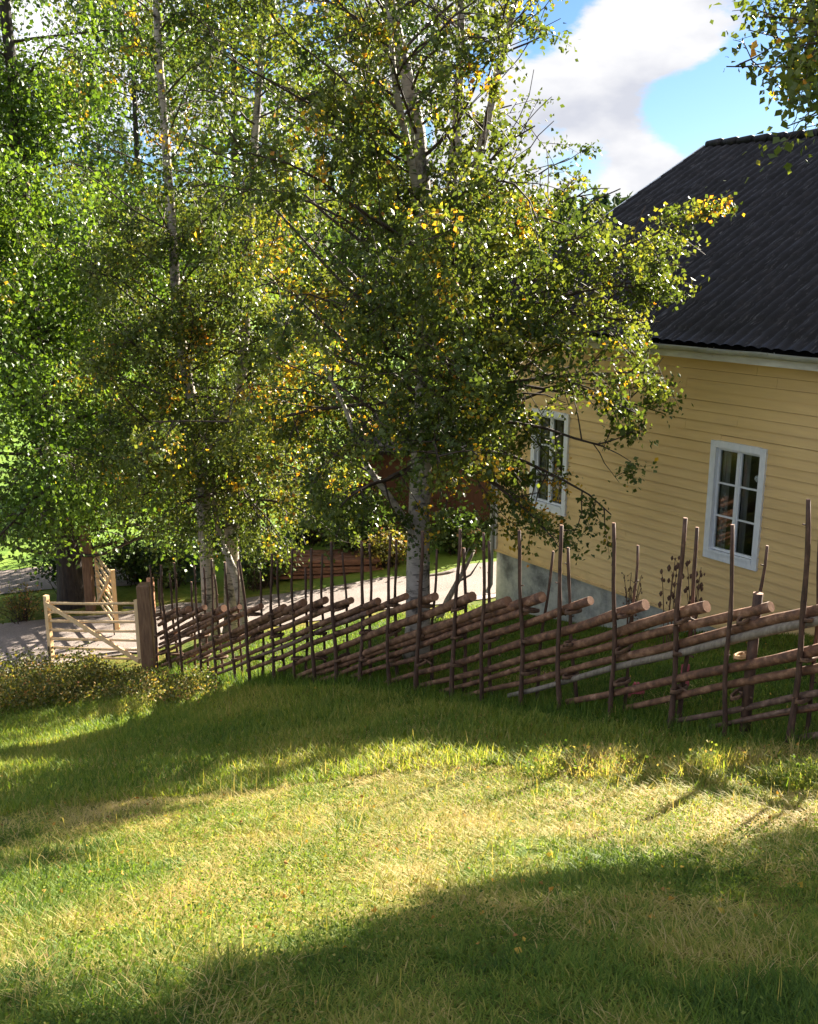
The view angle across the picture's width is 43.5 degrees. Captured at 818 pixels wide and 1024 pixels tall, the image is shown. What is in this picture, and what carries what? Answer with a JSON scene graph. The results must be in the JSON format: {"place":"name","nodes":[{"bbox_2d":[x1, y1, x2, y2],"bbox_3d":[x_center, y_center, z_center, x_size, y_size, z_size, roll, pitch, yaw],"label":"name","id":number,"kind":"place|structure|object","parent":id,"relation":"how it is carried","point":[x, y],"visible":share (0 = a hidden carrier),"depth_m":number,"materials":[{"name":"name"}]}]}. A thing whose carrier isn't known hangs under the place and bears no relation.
{"place":"outdoors","nodes":[
{"label":"outdoors","id":0,"kind":"place"},
{"bbox_2d":[0,565,181,593],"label":"gravel road","id":1,"kind":"structure","parent":0,"point":[16,577],"depth_m":23.67,"materials":[{"name":"grey gravel"}]},
{"bbox_2d":[0,603,817,815],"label":"lawn grass","id":2,"kind":"structure","parent":0,"point":[81,732],"depth_m":10.10,"materials":[{"name":"green plant"}]},
{"bbox_2d":[0,241,817,1023],"bbox_3d":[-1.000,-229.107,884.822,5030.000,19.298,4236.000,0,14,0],"label":"ground","id":3,"kind":"structure","parent":0,"point":[446,561],"depth_m":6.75,"materials":[{"name":"green plant"}]},
{"bbox_2d":[0,579,52,623],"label":"shrub","id":4,"kind":"object","parent":3,"relation":"on","point":[25,609],"visible":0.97,"depth_m":20.68,"materials":[{"name":"green plant"}]},
{"bbox_2d":[0,33,75,422],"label":"broadleaf tree","id":5,"kind":"object","parent":3,"relation":"on","point":[8,291],"depth_m":31.71,"materials":[{"name":"green plant"}]},
{"bbox_2d":[0,123,91,455],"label":"broadleaf tree","id":6,"kind":"object","parent":3,"relation":"on","point":[20,379],"visible":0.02,"depth_m":25.77,"materials":[{"name":"green plant"}]},
{"bbox_2d":[0,638,122,714],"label":"undergrowth","id":7,"kind":"object","parent":3,"relation":"on","point":[33,682],"visible":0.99,"depth_m":16.04,"materials":[{"name":"green plant"}]},
{"bbox_2d":[24,524,116,593],"bbox_3d":[-7.407,0.995,22.489,2.087,1.713,2.060,0,14,0],"label":"shrub","id":8,"kind":"object","parent":3,"relation":"on","point":[53,568],"visible":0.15,"depth_m":22.36,"materials":[{"name":"green plant"}]},
{"bbox_2d":[79,525,95,610],"bbox_3d":[-6.638,1.313,21.192,0.180,2.170,0.180,0,14,0],"label":"gate post","id":9,"kind":"object","parent":3,"relation":"on","point":[88,579],"visible":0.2,"depth_m":21.12,"materials":[{"name":"brown wood"}]},
{"bbox_2d":[94,551,119,634],"bbox_3d":[-6.016,1.538,20.285,0.126,1.380,2.011,-7,16,-26],"label":"gate leaf","id":10,"kind":"object","parent":9,"relation":"attached to","point":[111,579],"visible":0.83,"depth_m":20.07,"materials":[{"name":"brown wood"}]},
{"bbox_2d":[0,0,263,609],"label":"broadleaf tree","id":11,"kind":"object","parent":3,"relation":"on","point":[25,333],"visible":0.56,"depth_m":19.07,"materials":[{"name":"green plant"}]},
{"bbox_2d":[101,527,171,586],"bbox_3d":[-6.159,0.878,23.320,1.930,1.529,2.302,11,18,36],"label":"shrub","id":12,"kind":"object","parent":3,"relation":"on","point":[130,567],"visible":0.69,"depth_m":23.02,"materials":[{"name":"green plant"}]},
{"bbox_2d":[31,0,250,381],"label":"broadleaf tree","id":13,"kind":"object","parent":3,"relation":"on","point":[136,135],"visible":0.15,"depth_m":35.23,"materials":[{"name":"green plant"}]},
{"bbox_2d":[57,657,226,706],"bbox_3d":[-3.904,2.511,15.416,4.093,1.276,2.100,12,18,38],"label":"brush","id":14,"kind":"object","parent":3,"relation":"on","point":[153,688],"visible":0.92,"depth_m":15.22,"materials":[{"name":"green plant"}]},
{"bbox_2d":[136,582,155,670],"bbox_3d":[-4.321,2.052,16.942,0.220,1.820,0.220,0,14,0],"label":"gate post","id":15,"kind":"object","parent":3,"relation":"on","point":[146,621],"visible":0.66,"depth_m":16.78,"materials":[{"name":"brown wood"}]},
{"bbox_2d":[43,595,140,663],"bbox_3d":[-5.376,2.114,17.519,2.167,1.567,0.102,7,16,24],"label":"gate leaf","id":16,"kind":"object","parent":15,"relation":"attached to","point":[49,606],"visible":0.91,"depth_m":17.48,"materials":[{"name":"brown wood"}]},
{"bbox_2d":[146,577,158,660],"bbox_3d":[-4.320,1.979,17.287,0.134,1.832,0.130,0,14,0],"label":"gate post","id":17,"kind":"object","parent":3,"relation":"on","point":[147,579],"visible":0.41,"depth_m":17.08,"materials":[{"name":"brown wood"}]},
{"bbox_2d":[138,537,199,590],"bbox_3d":[-5.272,1.123,22.792,1.650,1.205,1.397,-12,19,-40],"label":"shrub","id":18,"kind":"object","parent":3,"relation":"on","point":[164,575],"visible":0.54,"depth_m":22.66,"materials":[{"name":"green plant"}]},
{"bbox_2d":[10,0,331,643],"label":"birch tree","id":19,"kind":"object","parent":3,"relation":"on","point":[102,369],"visible":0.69,"depth_m":15.80,"materials":[{"name":"green plant"}]},
{"bbox_2d":[118,495,272,555],"bbox_3d":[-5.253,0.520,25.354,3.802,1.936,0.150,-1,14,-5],"label":"shrub","id":20,"kind":"object","parent":3,"relation":"on","point":[267,510],"visible":0.03,"depth_m":25.31,"materials":[{"name":"green plant"}]},
{"bbox_2d":[181,535,212,581],"bbox_3d":[-4.792,1.056,23.215,0.620,1.058,0.826,0,14,0],"label":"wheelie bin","id":21,"kind":"object","parent":3,"relation":"on","point":[198,575],"visible":0.22,"depth_m":22.96,"materials":[{"name":"green plastic"}]},
{"bbox_2d":[145,464,270,552],"bbox_3d":[-4.981,-0.458,25.908,3.593,2.924,3.756,0,14,0],"label":"shrub","id":22,"kind":"object","parent":3,"relation":"on","point":[215,548],"visible":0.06,"depth_m":25.44,"materials":[{"name":"green plant"}]},
{"bbox_2d":[64,0,413,634],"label":"birch tree","id":23,"kind":"object","parent":3,"relation":"on","point":[232,539],"visible":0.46,"depth_m":16.23,"materials":[{"name":"green plant"}]},
{"bbox_2d":[0,561,495,671],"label":"gravel drive","id":24,"kind":"structure","parent":3,"relation":"on","point":[30,635],"depth_m":20.34,"materials":[{"name":"grey gravel"}]},
{"bbox_2d":[96,0,411,533],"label":"broadleaf tree","id":25,"kind":"object","parent":3,"relation":"on","point":[268,96],"visible":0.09,"depth_m":24.84,"materials":[{"name":"green plant"}]},
{"bbox_2d":[221,526,309,591],"bbox_3d":[-3.401,0.938,22.608,1.875,1.492,1.807,13,19,41],"label":"shrub","id":26,"kind":"object","parent":3,"relation":"on","point":[252,576],"visible":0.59,"depth_m":22.37,"materials":[{"name":"green plant"}]},
{"bbox_2d":[0,184,632,292],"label":"forest","id":27,"kind":"object","parent":3,"relation":"on","point":[605,203],"visible":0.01,"depth_m":169.14,"materials":[{"name":"green plant"}]},
{"bbox_2d":[264,549,381,579],"bbox_3d":[-2.016,1.177,23.320,3.311,0.410,0.990,-2,15,-7],"label":"plank pile","id":28,"kind":"object","parent":3,"relation":"on","point":[351,563],"visible":0.38,"depth_m":22.97,"materials":[{"name":"wood"}]},
{"bbox_2d":[253,426,396,546],"bbox_3d":[-2.288,-0.731,26.047,4.112,3.120,3.687,0,14,0],"label":"shrub","id":29,"kind":"object","parent":3,"relation":"on","point":[311,539],"visible":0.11,"depth_m":25.77,"materials":[{"name":"green plant"}]},
{"bbox_2d":[231,96,464,476],"bbox_3d":[-1.635,-5.792,28.840,7.532,11.461,7.785,0,14,0],"label":"broadleaf tree","id":30,"kind":"object","parent":3,"relation":"on","point":[339,234],"visible":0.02,"depth_m":27.47,"materials":[{"name":"green plant"}]},
{"bbox_2d":[292,464,408,554],"bbox_3d":[-1.351,0.083,23.660,2.862,2.374,2.422,5,15,20],"label":"shrub","id":31,"kind":"object","parent":3,"relation":"on","point":[371,523],"visible":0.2,"depth_m":23.50,"materials":[{"name":"green plant"}]},
{"bbox_2d":[264,0,452,395],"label":"broadleaf tree","id":32,"kind":"object","parent":3,"relation":"on","point":[414,43],"visible":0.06,"depth_m":38.01,"materials":[{"name":"green plant"}]},
{"bbox_2d":[349,521,407,569],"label":"shrub","id":33,"kind":"object","parent":3,"relation":"on","point":[381,547],"visible":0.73,"depth_m":23.03,"materials":[{"name":"green plant"}]},
{"bbox_2d":[0,632,811,955],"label":"fallen leaves","id":34,"kind":"object","parent":3,"relation":"on","point":[460,860],"visible":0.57,"depth_m":5.62,"materials":[{"name":"yellow plant"}]},
{"bbox_2d":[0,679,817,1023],"bbox_3d":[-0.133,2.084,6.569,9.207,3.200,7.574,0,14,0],"label":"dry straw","id":35,"kind":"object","parent":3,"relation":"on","point":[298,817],"visible":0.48,"depth_m":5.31,"materials":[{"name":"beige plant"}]},
{"bbox_2d":[0,716,817,1023],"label":"clover","id":36,"kind":"object","parent":3,"relation":"on","point":[222,920],"visible":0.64,"depth_m":4.62,"materials":[{"name":"green plant"}]},
{"bbox_2d":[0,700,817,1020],"bbox_3d":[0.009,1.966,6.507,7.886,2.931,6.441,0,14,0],"label":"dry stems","id":37,"kind":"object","parent":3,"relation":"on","point":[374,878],"visible":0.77,"depth_m":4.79,"materials":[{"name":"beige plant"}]},
{"bbox_2d":[347,401,490,533],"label":"red shed","id":38,"kind":"structure","parent":3,"relation":"on","point":[477,499],"depth_m":25.87,"materials":[{"name":"paint"}]},
{"bbox_2d":[456,464,490,520],"bbox_3d":[1.700,-0.369,25.900,1.000,1.830,0.016,0,14,0],"label":"door","id":39,"kind":"structure","parent":38,"relation":"in","point":[477,498],"depth_m":25.90,"materials":[{"name":"brown wood"}]},
{"bbox_2d":[126,0,744,658],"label":"birch tree","id":40,"kind":"object","parent":3,"relation":"on","point":[434,276],"visible":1,"depth_m":11.48,"materials":[{"name":"green plant"}]},
{"bbox_2d":[435,548,479,619],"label":"dead branch","id":41,"kind":"object","parent":3,"relation":"on","point":[449,596],"visible":0.59,"depth_m":17.80,"materials":[{"name":"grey wood"}]},
{"bbox_2d":[430,499,489,554],"bbox_3d":[1.226,0.327,23.725,1.968,1.396,1.922,-8,16,-27],"label":"shrub","id":42,"kind":"object","parent":3,"relation":"on","point":[464,522],"visible":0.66,"depth_m":23.54,"materials":[{"name":"green plant"}]},
{"bbox_2d":[456,528,480,556],"bbox_3d":[1.349,0.716,23.672,0.724,0.604,0.569,-7,16,-27],"label":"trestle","id":43,"kind":"object","parent":3,"relation":"on","point":[469,534],"visible":0.29,"depth_m":23.57,"materials":[{"name":"brown wood"}]},
{"bbox_2d":[146,658,817,757],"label":"grass","id":44,"kind":"structure","parent":3,"relation":"on","point":[596,706],"depth_m":10.08,"materials":[{"name":"green plant"}]},
{"bbox_2d":[149,499,817,742],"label":"round pole fence","id":45,"kind":"object","parent":3,"relation":"on","point":[753,627],"visible":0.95,"depth_m":10.15,"materials":[{"name":"brown wood"}]},
{"bbox_2d":[681,664,689,685],"bbox_3d":[2.425,1.432,8.992,0.076,0.200,0.030,0,14,0],"label":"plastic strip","id":46,"kind":"object","parent":45,"relation":"hanging from","point":[687,682],"visible":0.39,"depth_m":8.99,"materials":[{"name":"plastic"}]},
{"bbox_2d":[435,240,534,400],"bbox_3d":[2.614,-4.347,30.066,6.304,7.494,6.777,3,15,13],"label":"broadleaf tree","id":47,"kind":"object","parent":3,"relation":"on","point":[502,272],"visible":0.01,"depth_m":29.34,"materials":[{"name":"green plant"}]},
{"bbox_2d":[621,572,642,635],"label":"dried plant","id":48,"kind":"object","parent":3,"relation":"on","point":[630,597],"visible":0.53,"depth_m":13.60,"materials":[{"name":"brown plant"}]},
{"bbox_2d":[628,682,644,697],"bbox_3d":[2.208,1.756,9.943,0.199,0.214,0.048,0,14,0],"label":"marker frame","id":49,"kind":"object","parent":3,"relation":"on","point":[635,683],"visible":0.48,"depth_m":9.92,"materials":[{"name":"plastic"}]},
{"bbox_2d":[479,128,817,635],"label":"yellow house","id":50,"kind":"structure","parent":3,"relation":"on","point":[735,339],"depth_m":14.70,"materials":[{"name":"paint"}]},
{"bbox_2d":[529,408,570,516],"bbox_3d":[2.300,-0.826,16.706,0.117,1.670,0.844,-10,18,-35],"label":"window","id":51,"kind":"structure","parent":50,"relation":"in","point":[556,424],"depth_m":16.70,"materials":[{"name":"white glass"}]},
{"bbox_2d":[703,440,767,570],"bbox_3d":[4.428,-0.106,13.902,0.117,1.670,0.874,-10,18,-35],"label":"window","id":52,"kind":"structure","parent":50,"relation":"in","point":[737,472],"depth_m":13.92,"materials":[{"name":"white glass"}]},
{"bbox_2d":[504,734,817,797],"bbox_3d":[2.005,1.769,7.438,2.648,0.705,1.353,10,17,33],"label":"weeds","id":53,"kind":"object","parent":3,"relation":"on","point":[793,756],"visible":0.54,"depth_m":7.41,"materials":[{"name":"green plant"}]},
{"bbox_2d":[658,556,684,642],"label":"dried plant","id":54,"kind":"object","parent":3,"relation":"on","point":[676,567],"visible":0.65,"depth_m":12.52,"materials":[{"name":"brown plant"}]},
{"bbox_2d":[683,560,704,645],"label":"dried plant","id":55,"kind":"object","parent":3,"relation":"on","point":[700,585],"visible":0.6,"depth_m":12.53,"materials":[{"name":"brown plant"}]},
{"bbox_2d":[709,0,817,182],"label":"birch tree","id":56,"kind":"object","parent":3,"relation":"on","point":[794,82],"visible":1,"depth_m":6.87,"materials":[{"name":"green plant"}]},
{"bbox_2d":[0,0,817,222],"label":"sky","id":57,"kind":"structure","parent":0,"point":[648,82],"materials":[{"name":"blue"}]}
]}

